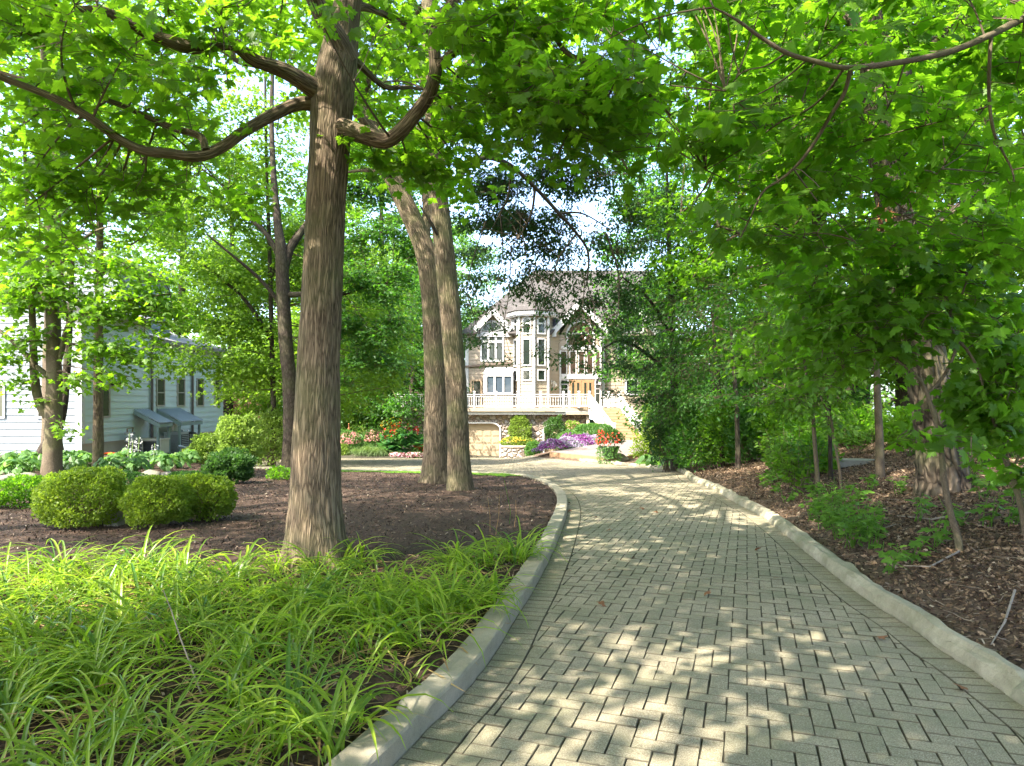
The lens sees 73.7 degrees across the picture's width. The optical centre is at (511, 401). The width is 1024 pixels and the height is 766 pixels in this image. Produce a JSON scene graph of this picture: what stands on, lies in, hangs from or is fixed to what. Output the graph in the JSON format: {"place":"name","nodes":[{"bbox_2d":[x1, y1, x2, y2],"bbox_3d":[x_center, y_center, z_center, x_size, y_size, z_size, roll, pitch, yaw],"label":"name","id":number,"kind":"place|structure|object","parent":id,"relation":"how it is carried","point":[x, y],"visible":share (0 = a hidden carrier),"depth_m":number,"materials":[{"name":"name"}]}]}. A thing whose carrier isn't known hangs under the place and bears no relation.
{"place":"outdoors","nodes":[
{"label":"outdoors","id":0,"kind":"place"},
{"bbox_2d":[0,411,1023,765],"bbox_3d":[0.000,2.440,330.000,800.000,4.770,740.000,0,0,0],"label":"ground","id":1,"kind":"structure","parent":0,"point":[402,539],"depth_m":7.08,"materials":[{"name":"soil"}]},
{"bbox_2d":[0,457,33,474],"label":"hosta","id":2,"kind":"object","parent":1,"relation":"on","point":[9,463],"visible":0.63,"depth_m":14.42,"materials":[{"name":"green plant"}]},
{"bbox_2d":[0,472,57,508],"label":"shrub","id":3,"kind":"object","parent":1,"relation":"on","point":[16,487],"visible":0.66,"depth_m":10.04,"materials":[{"name":"green plant"}]},
{"bbox_2d":[63,455,88,469],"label":"hosta","id":4,"kind":"object","parent":1,"relation":"on","point":[76,460],"visible":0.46,"depth_m":15.49,"materials":[{"name":"green plant"}]},
{"bbox_2d":[29,465,127,528],"bbox_3d":[-5.292,1.177,8.434,1.172,0.797,1.057,0,0,0],"label":"boxwood","id":5,"kind":"object","parent":1,"relation":"on","point":[108,484],"visible":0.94,"depth_m":8.16,"materials":[{"name":"green plant"}]},
{"bbox_2d":[0,206,174,467],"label":"maple tree","id":6,"kind":"object","parent":1,"relation":"on","point":[65,409],"visible":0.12,"depth_m":17.15,"materials":[{"name":"green plant"}]},
{"bbox_2d":[0,247,234,454],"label":"house","id":7,"kind":"structure","parent":1,"relation":"on","point":[20,432],"depth_m":30.68,"materials":[{"name":"white"}]},
{"bbox_2d":[156,378,164,405],"bbox_3d":[-17.617,-0.487,34.212,0.085,1.411,0.808,0,0,0],"label":"window","id":8,"kind":"structure","parent":7,"relation":"in","point":[160,384],"depth_m":34.22,"materials":[{"name":"grey glass"}]},
{"bbox_2d":[176,378,185,405],"bbox_3d":[-17.617,-0.517,36.327,0.085,1.498,0.846,0,0,0],"label":"window","id":9,"kind":"structure","parent":7,"relation":"in","point":[181,386],"depth_m":36.40,"materials":[{"name":"grey glass"}]},
{"bbox_2d":[0,0,244,476],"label":"maple tree","id":10,"kind":"object","parent":1,"relation":"on","point":[52,289],"visible":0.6,"depth_m":14.47,"materials":[{"name":"green plant"}]},
{"bbox_2d":[0,0,246,449],"label":"broadleaf tree","id":11,"kind":"object","parent":1,"relation":"on","point":[130,232],"visible":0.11,"depth_m":23.40,"materials":[{"name":"green plant"}]},
{"bbox_2d":[11,0,241,466],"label":"maple tree","id":12,"kind":"object","parent":1,"relation":"on","point":[98,436],"visible":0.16,"depth_m":16.08,"materials":[{"name":"green plant"}]},
{"bbox_2d":[118,455,152,471],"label":"hosta","id":13,"kind":"object","parent":1,"relation":"on","point":[135,462],"visible":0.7,"depth_m":15.93,"materials":[{"name":"green plant"}]},
{"bbox_2d":[134,409,172,453],"bbox_3d":[-17.019,1.465,32.400,1.282,2.302,1.200,0,0,0],"label":"equipment shelter","id":14,"kind":"object","parent":1,"relation":"on","point":[157,417],"visible":0.93,"depth_m":32.00,"materials":[{"name":"metal"}]},
{"bbox_2d":[141,438,169,452],"bbox_3d":[-16.875,2.066,32.340,0.910,0.690,0.880,0,0,0],"label":"generator","id":15,"kind":"object","parent":1,"relation":"on","point":[147,443],"visible":0.81,"depth_m":31.95,"materials":[{"name":"grey metal"}]},
{"bbox_2d":[116,474,197,529],"bbox_3d":[-4.323,1.211,8.342,0.850,0.690,0.828,0,0,0],"label":"boxwood","id":16,"kind":"object","parent":1,"relation":"on","point":[156,510],"visible":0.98,"depth_m":8.14,"materials":[{"name":"green plant"}]},
{"bbox_2d":[146,453,182,470],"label":"hosta","id":17,"kind":"object","parent":1,"relation":"on","point":[164,464],"visible":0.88,"depth_m":17.91,"materials":[{"name":"green plant"}]},
{"bbox_2d":[94,126,266,352],"label":"broadleaf tree","id":18,"kind":"object","parent":1,"relation":"on","point":[179,260],"visible":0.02,"depth_m":46.97,"materials":[{"name":"green plant"}]},
{"bbox_2d":[181,432,221,463],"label":"shrub","id":19,"kind":"object","parent":1,"relation":"on","point":[201,445],"visible":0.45,"depth_m":23.14,"materials":[{"name":"green plant"}]},
{"bbox_2d":[173,472,238,521],"bbox_3d":[-3.984,1.228,8.879,0.818,0.661,0.735,0,0,0],"label":"boxwood","id":20,"kind":"object","parent":1,"relation":"on","point":[209,501],"visible":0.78,"depth_m":8.71,"materials":[{"name":"green plant"}]},
{"bbox_2d":[130,130,304,428],"label":"broadleaf tree","id":21,"kind":"object","parent":1,"relation":"on","point":[233,349],"visible":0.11,"depth_m":43.99,"materials":[{"name":"green plant"}]},
{"bbox_2d":[200,446,258,483],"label":"yew shrub","id":22,"kind":"object","parent":1,"relation":"on","point":[235,463],"visible":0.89,"depth_m":13.86,"materials":[{"name":"green plant"}]},
{"bbox_2d":[124,72,347,463],"bbox_3d":[-10.489,-5.404,26.549,8.214,16.318,4.244,0,0,-24],"label":"maple tree","id":23,"kind":"object","parent":1,"relation":"on","point":[238,277],"visible":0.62,"depth_m":26.25,"materials":[{"name":"green plant"}]},
{"bbox_2d":[212,411,264,466],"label":"shrub","id":24,"kind":"object","parent":1,"relation":"on","point":[240,432],"visible":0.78,"depth_m":22.22,"materials":[{"name":"green plant"}]},
{"bbox_2d":[252,405,282,465],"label":"shrub","id":25,"kind":"object","parent":1,"relation":"on","point":[268,420],"visible":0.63,"depth_m":26.43,"materials":[{"name":"green plant"}]},
{"bbox_2d":[0,545,536,765],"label":"dried leaves","id":26,"kind":"object","parent":1,"relation":"on","point":[68,702],"visible":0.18,"depth_m":3.83,"materials":[{"name":"brown plant"}]},
{"bbox_2d":[265,465,290,479],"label":"weed plant","id":27,"kind":"object","parent":1,"relation":"on","point":[278,475],"visible":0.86,"depth_m":15.14,"materials":[{"name":"green plant"}]},
{"bbox_2d":[223,337,343,451],"label":"broadleaf tree","id":28,"kind":"object","parent":1,"relation":"on","point":[247,410],"visible":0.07,"depth_m":44.54,"materials":[{"name":"green plant"}]},
{"bbox_2d":[0,516,573,765],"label":"daylily leaves","id":29,"kind":"object","parent":1,"relation":"on","point":[442,596],"visible":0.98,"depth_m":4.05,"materials":[{"name":"green plant"}]},
{"bbox_2d":[182,207,423,420],"label":"broadleaf tree","id":30,"kind":"object","parent":1,"relation":"on","point":[378,379],"visible":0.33,"depth_m":29.18,"materials":[{"name":"green plant"}]},
{"bbox_2d":[206,6,431,467],"bbox_3d":[-6.844,-7.583,25.762,8.519,20.504,3.910,0,0,-16],"label":"maple tree","id":31,"kind":"object","parent":1,"relation":"on","point":[283,253],"visible":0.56,"depth_m":25.54,"materials":[{"name":"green plant"}]},
{"bbox_2d":[241,249,415,435],"label":"broadleaf tree","id":32,"kind":"object","parent":1,"relation":"on","point":[358,417],"visible":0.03,"depth_m":47.76,"materials":[{"name":"green plant"}]},
{"bbox_2d":[0,0,687,574],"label":"maple tree","id":33,"kind":"object","parent":1,"relation":"on","point":[328,90],"visible":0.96,"depth_m":6.04,"materials":[{"name":"green plant"}]},
{"bbox_2d":[340,428,362,452],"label":"spirea","id":34,"kind":"object","parent":1,"relation":"on","point":[350,438],"visible":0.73,"depth_m":43.24,"materials":[{"name":"pink plant"}]},
{"bbox_2d":[108,0,601,483],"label":"maple tree","id":35,"kind":"object","parent":1,"relation":"on","point":[417,225],"visible":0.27,"depth_m":14.39,"materials":[{"name":"green plant"}]},
{"bbox_2d":[340,380,400,443],"label":"ornamental tree","id":36,"kind":"object","parent":1,"relation":"on","point":[346,424],"visible":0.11,"depth_m":47.01,"materials":[{"name":"green plant"}]},
{"bbox_2d":[363,427,389,447],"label":"spirea","id":37,"kind":"object","parent":1,"relation":"on","point":[368,437],"visible":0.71,"depth_m":44.45,"materials":[{"name":"pink plant"}]},
{"bbox_2d":[292,112,475,442],"label":"broadleaf tree","id":38,"kind":"object","parent":1,"relation":"on","point":[358,213],"visible":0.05,"depth_m":48.44,"materials":[{"name":"green plant"}]},
{"bbox_2d":[377,422,423,454],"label":"canna plant","id":39,"kind":"object","parent":1,"relation":"on","point":[407,443],"visible":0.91,"depth_m":42.85,"materials":[{"name":"green plant"}]},
{"bbox_2d":[340,255,472,446],"label":"broadleaf tree","id":40,"kind":"object","parent":1,"relation":"on","point":[393,403],"visible":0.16,"depth_m":43.42,"materials":[{"name":"green plant"}]},
{"bbox_2d":[340,238,476,411],"label":"broadleaf tree","id":41,"kind":"object","parent":1,"relation":"on","point":[464,326],"visible":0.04,"depth_m":58.18,"materials":[{"name":"green plant"}]},
{"bbox_2d":[253,467,566,765],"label":"kerb","id":42,"kind":"structure","parent":1,"relation":"on","point":[464,671],"depth_m":3.80,"materials":[{"name":"concrete"}]},
{"bbox_2d":[372,212,508,384],"label":"broadleaf tree","id":43,"kind":"object","parent":1,"relation":"on","point":[480,265],"visible":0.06,"depth_m":69.02,"materials":[{"name":"green plant"}]},
{"bbox_2d":[501,445,525,457],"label":"planter wall","id":44,"kind":"structure","parent":1,"relation":"on","point":[512,451],"depth_m":43.41,"materials":[{"name":"stone"}]},
{"bbox_2d":[507,415,531,444],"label":"conical shrub","id":45,"kind":"object","parent":44,"relation":"on","point":[518,419],"visible":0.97,"depth_m":44.12,"materials":[{"name":"green plant"}]},
{"bbox_2d":[385,0,673,490],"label":"elm tree","id":46,"kind":"object","parent":1,"relation":"on","point":[515,221],"visible":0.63,"depth_m":18.62,"materials":[{"name":"green plant"}]},
{"bbox_2d":[394,270,668,457],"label":"house","id":47,"kind":"structure","parent":1,"relation":"on","point":[497,387],"depth_m":45.40,"materials":[{"name":"beige paint"}]},
{"bbox_2d":[470,379,481,407],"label":"door","id":48,"kind":"structure","parent":47,"relation":"in","point":[475,384],"depth_m":45.96,"materials":[{"name":"beige glass"}]},
{"bbox_2d":[469,424,498,455],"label":"garage door","id":49,"kind":"structure","parent":47,"relation":"in","point":[483,438],"depth_m":44.68,"materials":[{"name":"beige paint"}]},
{"bbox_2d":[480,321,503,361],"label":"window","id":50,"kind":"structure","parent":47,"relation":"in","point":[498,353],"depth_m":45.96,"materials":[{"name":"white glass"}]},
{"bbox_2d":[483,367,514,407],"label":"bay window","id":51,"kind":"structure","parent":47,"relation":"in","point":[498,379],"depth_m":45.41,"materials":[{"name":"beige paint"}]},
{"bbox_2d":[570,380,581,405],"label":"door","id":52,"kind":"structure","parent":47,"relation":"in","point":[576,386],"depth_m":46.50,"materials":[{"name":"brown wood"}]},
{"bbox_2d":[582,380,593,406],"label":"door","id":53,"kind":"structure","parent":47,"relation":"in","point":[587,385],"depth_m":46.50,"materials":[{"name":"brown wood"}]},
{"bbox_2d":[543,414,564,439],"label":"green shrub","id":54,"kind":"object","parent":1,"relation":"on","point":[556,422],"visible":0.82,"depth_m":41.31,"materials":[{"name":"green plant"}]},
{"bbox_2d":[530,432,605,453],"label":"petunia bank","id":55,"kind":"structure","parent":1,"relation":"on","point":[565,441],"depth_m":34.32,"materials":[{"name":"purple plant"}]},
{"bbox_2d":[573,423,615,440],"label":"hedge","id":56,"kind":"object","parent":1,"relation":"on","point":[588,427],"visible":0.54,"depth_m":40.71,"materials":[{"name":"green plant"}]},
{"bbox_2d":[549,440,648,460],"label":"path","id":57,"kind":"structure","parent":1,"relation":"on","point":[585,452],"depth_m":31.67,"materials":[{"name":"beige concrete"}]},
{"bbox_2d":[187,303,1017,437],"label":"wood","id":58,"kind":"object","parent":1,"relation":"on","point":[885,393],"visible":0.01,"depth_m":64.88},
{"bbox_2d":[593,426,625,463],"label":"flowering shrub","id":59,"kind":"object","parent":1,"relation":"on","point":[609,452],"visible":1,"depth_m":27.47,"materials":[{"name":"green plant"}]},
{"bbox_2d":[628,424,659,460],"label":"shrub","id":60,"kind":"object","parent":1,"relation":"on","point":[639,452],"visible":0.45,"depth_m":26.88,"materials":[{"name":"green plant"}]},
{"bbox_2d":[642,387,686,471],"bbox_3d":[4.748,0.881,21.019,1.602,2.721,1.415,0,0,0],"label":"shrub","id":61,"kind":"object","parent":1,"relation":"on","point":[656,441],"visible":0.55,"depth_m":20.86,"materials":[{"name":"green plant"}]},
{"bbox_2d":[589,138,773,470],"bbox_3d":[5.306,-2.967,21.591,6.828,10.750,3.072,0,0,-15],"label":"elm tree","id":62,"kind":"object","parent":1,"relation":"on","point":[632,369],"visible":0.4,"depth_m":20.92,"materials":[{"name":"green plant"}]},
{"bbox_2d":[629,260,740,467],"bbox_3d":[5.286,-1.130,19.469,3.284,6.260,2.699,0,0,-26],"label":"young tree","id":63,"kind":"object","parent":1,"relation":"on","point":[672,411],"visible":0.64,"depth_m":19.23,"materials":[{"name":"green plant"}]},
{"bbox_2d":[661,395,718,472],"bbox_3d":[5.062,0.887,18.995,1.754,2.197,1.573,0,0,0],"label":"shrub","id":64,"kind":"object","parent":1,"relation":"on","point":[682,428],"visible":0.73,"depth_m":18.81,"materials":[{"name":"green plant"}]},
{"bbox_2d":[618,156,771,420],"label":"broadleaf tree","id":65,"kind":"object","parent":1,"relation":"on","point":[653,343],"visible":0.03,"depth_m":41.65,"materials":[{"name":"green plant"}]},
{"bbox_2d":[689,390,741,469],"bbox_3d":[5.653,0.758,18.541,1.602,2.183,1.372,0,0,0],"label":"shrub","id":66,"kind":"object","parent":1,"relation":"on","point":[715,421],"visible":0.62,"depth_m":18.26,"materials":[{"name":"green plant"}]},
{"bbox_2d":[569,49,863,434],"label":"broadleaf tree","id":67,"kind":"object","parent":1,"relation":"on","point":[650,180],"visible":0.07,"depth_m":29.50,"materials":[{"name":"green plant"}]},
{"bbox_2d":[652,273,796,469],"bbox_3d":[5.563,-0.665,17.009,3.965,5.019,3.043,0,0,0],"label":"young tree","id":68,"kind":"object","parent":1,"relation":"on","point":[734,396],"visible":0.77,"depth_m":16.84,"materials":[{"name":"green plant"}]},
{"bbox_2d":[719,402,769,463],"bbox_3d":[6.179,0.825,17.964,1.417,1.696,1.278,0,0,12],"label":"shrub","id":69,"kind":"object","parent":1,"relation":"on","point":[745,430],"visible":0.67,"depth_m":17.86,"materials":[{"name":"green plant"}]},
{"bbox_2d":[704,302,807,461],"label":"young tree","id":70,"kind":"object","parent":1,"relation":"on","point":[751,389],"visible":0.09,"depth_m":19.53,"materials":[{"name":"green plant"}]},
{"bbox_2d":[504,0,1023,285],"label":"maple tree","id":71,"kind":"object","parent":1,"relation":"on","point":[906,109],"visible":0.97,"depth_m":5.19,"materials":[{"name":"green plant"}]},
{"bbox_2d":[748,402,807,459],"bbox_3d":[6.817,0.681,17.471,1.539,1.765,1.376,0,0,0],"label":"shrub","id":72,"kind":"object","parent":1,"relation":"on","point":[772,427],"visible":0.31,"depth_m":17.39,"materials":[{"name":"green plant"}]},
{"bbox_2d":[760,441,802,481],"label":"shrub","id":73,"kind":"object","parent":1,"relation":"on","point":[777,446],"visible":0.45,"depth_m":12.75,"materials":[{"name":"green plant"}]},
{"bbox_2d":[695,283,869,493],"bbox_3d":[4.414,-0.151,11.127,2.720,3.612,2.135,0,0,0],"label":"sapling","id":74,"kind":"object","parent":1,"relation":"on","point":[773,394],"visible":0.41,"depth_m":10.86,"materials":[{"name":"green plant"}]},
{"bbox_2d":[764,450,820,494],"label":"bush","id":75,"kind":"object","parent":1,"relation":"on","point":[788,467],"visible":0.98,"depth_m":11.08,"materials":[{"name":"green plant"}]},
{"bbox_2d":[579,458,1023,706],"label":"kerb","id":76,"kind":"structure","parent":1,"relation":"on","point":[998,671],"depth_m":5.12,"materials":[{"name":"concrete"}]},
{"bbox_2d":[773,411,836,444],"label":"shrub","id":77,"kind":"object","parent":1,"relation":"on","point":[798,433],"visible":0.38,"depth_m":15.41,"materials":[{"name":"green plant"}]},
{"bbox_2d":[786,434,828,484],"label":"bush","id":78,"kind":"object","parent":1,"relation":"on","point":[808,454],"visible":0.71,"depth_m":11.67,"materials":[{"name":"green plant"}]},
{"bbox_2d":[610,0,1023,413],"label":"broadleaf tree","id":79,"kind":"object","parent":1,"relation":"on","point":[675,268],"visible":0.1,"depth_m":19.05,"materials":[{"name":"green plant"}]},
{"bbox_2d":[746,310,891,480],"bbox_3d":[5.491,-0.148,12.228,2.477,3.395,1.550,0,0,39],"label":"sapling","id":80,"kind":"object","parent":1,"relation":"on","point":[830,455],"visible":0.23,"depth_m":11.77,"materials":[{"name":"green plant"}]},
{"bbox_2d":[793,431,844,476],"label":"shrub","id":81,"kind":"object","parent":1,"relation":"on","point":[806,436],"visible":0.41,"depth_m":12.37,"materials":[{"name":"green plant"}]},
{"bbox_2d":[772,379,871,488],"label":"sapling","id":82,"kind":"object","parent":1,"relation":"on","point":[815,401],"visible":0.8,"depth_m":10.52,"materials":[{"name":"green plant"}]},
{"bbox_2d":[645,0,1023,497],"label":"cottonwood tree","id":83,"kind":"object","parent":1,"relation":"on","point":[927,477],"visible":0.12,"depth_m":9.20,"materials":[{"name":"green plant"}]},
{"bbox_2d":[815,501,856,539],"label":"weed plant","id":84,"kind":"object","parent":1,"relation":"on","point":[829,522],"visible":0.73,"depth_m":7.65,"materials":[{"name":"green plant"}]},
{"bbox_2d":[773,265,906,479],"bbox_3d":[5.992,-0.463,11.297,3.050,3.741,2.260,0,0,-19],"label":"young tree","id":85,"kind":"object","parent":1,"relation":"on","point":[879,455],"visible":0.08,"depth_m":10.76,"materials":[{"name":"green plant"}]},
{"bbox_2d":[686,221,993,452],"label":"broadleaf tree","id":86,"kind":"object","parent":1,"relation":"on","point":[762,388],"visible":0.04,"depth_m":25.94,"materials":[{"name":"green plant"}]},
{"bbox_2d":[828,507,872,548],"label":"weed plant","id":87,"kind":"object","parent":1,"relation":"on","point":[842,532],"visible":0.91,"depth_m":7.15,"materials":[{"name":"green plant"}]},
{"bbox_2d":[684,1,1023,408],"label":"broadleaf tree","id":88,"kind":"object","parent":1,"relation":"on","point":[902,397],"visible":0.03,"depth_m":19.25,"materials":[{"name":"green plant"}]},
{"bbox_2d":[833,458,874,467],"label":"stone slab","id":89,"kind":"structure","parent":1,"relation":"on","point":[847,462],"depth_m":12.78,"materials":[{"name":"grey stone"}]},
{"bbox_2d":[684,433,1023,666],"bbox_3d":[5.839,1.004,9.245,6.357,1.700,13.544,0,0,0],"label":"wood chips","id":90,"kind":"object","parent":1,"relation":"on","point":[978,624],"visible":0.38,"depth_m":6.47,"materials":[{"name":"brown plant"}]},
{"bbox_2d":[834,404,874,443],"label":"shrub","id":91,"kind":"object","parent":1,"relation":"on","point":[860,413],"visible":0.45,"depth_m":15.78,"materials":[{"name":"green plant"}]},
{"bbox_2d":[837,416,874,454],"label":"bush","id":92,"kind":"object","parent":1,"relation":"on","point":[860,444],"visible":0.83,"depth_m":14.24,"materials":[{"name":"green plant"}]},
{"bbox_2d":[723,158,995,435],"label":"broadleaf tree","id":93,"kind":"object","parent":1,"relation":"on","point":[846,215],"visible":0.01,"depth_m":32.80,"materials":[{"name":"green plant"}]},
{"bbox_2d":[702,430,1023,656],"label":"twig litter","id":94,"kind":"object","parent":1,"relation":"on","point":[903,543],"visible":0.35,"depth_m":6.76,"materials":[{"name":"brown wood"}]},
{"bbox_2d":[845,504,886,543],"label":"weed plant","id":95,"kind":"object","parent":1,"relation":"on","point":[872,510],"visible":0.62,"depth_m":7.35,"materials":[{"name":"green plant"}]},
{"bbox_2d":[725,200,1023,551],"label":"maple sapling","id":96,"kind":"object","parent":1,"relation":"on","point":[880,317],"visible":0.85,"depth_m":6.42,"materials":[{"name":"green plant"}]},
{"bbox_2d":[858,513,891,548],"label":"weed plant","id":97,"kind":"object","parent":1,"relation":"on","point":[873,530],"visible":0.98,"depth_m":6.97,"materials":[{"name":"green plant"}]},
{"bbox_2d":[870,542,913,574],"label":"maple seedling","id":98,"kind":"object","parent":1,"relation":"on","point":[887,559],"visible":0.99,"depth_m":6.05,"materials":[{"name":"green plant"}]},
{"bbox_2d":[882,402,913,446],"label":"shrub","id":99,"kind":"object","parent":1,"relation":"on","point":[889,429],"visible":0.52,"depth_m":13.93,"materials":[{"name":"green plant"}]},
{"bbox_2d":[889,534,936,563],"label":"maple seedling","id":100,"kind":"object","parent":1,"relation":"on","point":[916,543],"visible":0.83,"depth_m":6.24,"materials":[{"name":"green plant"}]},
{"bbox_2d":[907,493,936,520],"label":"maple seedling","id":101,"kind":"object","parent":1,"relation":"on","point":[923,501],"visible":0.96,"depth_m":7.54,"materials":[{"name":"green plant"}]},
{"bbox_2d":[847,0,1023,332],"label":"broadleaf tree","id":102,"kind":"object","parent":1,"relation":"on","point":[1002,272],"visible":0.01,"depth_m":16.08,"materials":[{"name":"green plant"}]},
{"bbox_2d":[917,511,961,548],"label":"maple seedling","id":103,"kind":"object","parent":1,"relation":"on","point":[937,536],"visible":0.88,"depth_m":6.55,"materials":[{"name":"green plant"}]},
{"bbox_2d":[903,312,1023,534],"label":"maple sapling","id":104,"kind":"object","parent":1,"relation":"on","point":[995,402],"visible":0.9,"depth_m":6.29,"materials":[{"name":"green plant"}]},
{"bbox_2d":[966,475,999,499],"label":"maple seedling","id":105,"kind":"object","parent":1,"relation":"on","point":[980,484],"visible":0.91,"depth_m":7.99,"materials":[{"name":"green plant"}]},
{"bbox_2d":[970,493,1010,526],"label":"maple seedling","id":106,"kind":"object","parent":1,"relation":"on","point":[979,510],"visible":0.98,"depth_m":6.86,"materials":[{"name":"green plant"}]},
{"bbox_2d":[0,0,1023,406],"label":"sky","id":107,"kind":"structure","parent":0,"point":[589,208],"materials":[{"name":"white"}]},
{"bbox_2d":[254,455,1023,765],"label":"driveway","id":108,"kind":"structure","parent":0,"point":[614,497],"depth_m":4.23,"materials":[{"name":"grey brick"}]},
{"bbox_3d":[-16.850,2.650,35.075,1.300,0.200,2.650,0,0,0],"label":"concrete pad","id":109,"kind":"object","parent":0,"visible":0},
{"bbox_2d":[163,431,188,452],"bbox_3d":[-16.965,2.024,34.515,0.910,1.048,0.910,0,0,0],"label":"cooling unit","id":110,"kind":"object","parent":109,"relation":"on","point":[174,440],"visible":0.64,"depth_m":34.10,"materials":[{"name":"grey metal"}]},
{"bbox_2d":[157,408,202,452],"bbox_3d":[-17.019,1.560,35.025,1.282,2.490,2.350,0,0,0],"label":"equipment shelter","id":111,"kind":"object","parent":109,"relation":"on","point":[184,417],"visible":0.94,"depth_m":34.49,"materials":[{"name":"metal"}]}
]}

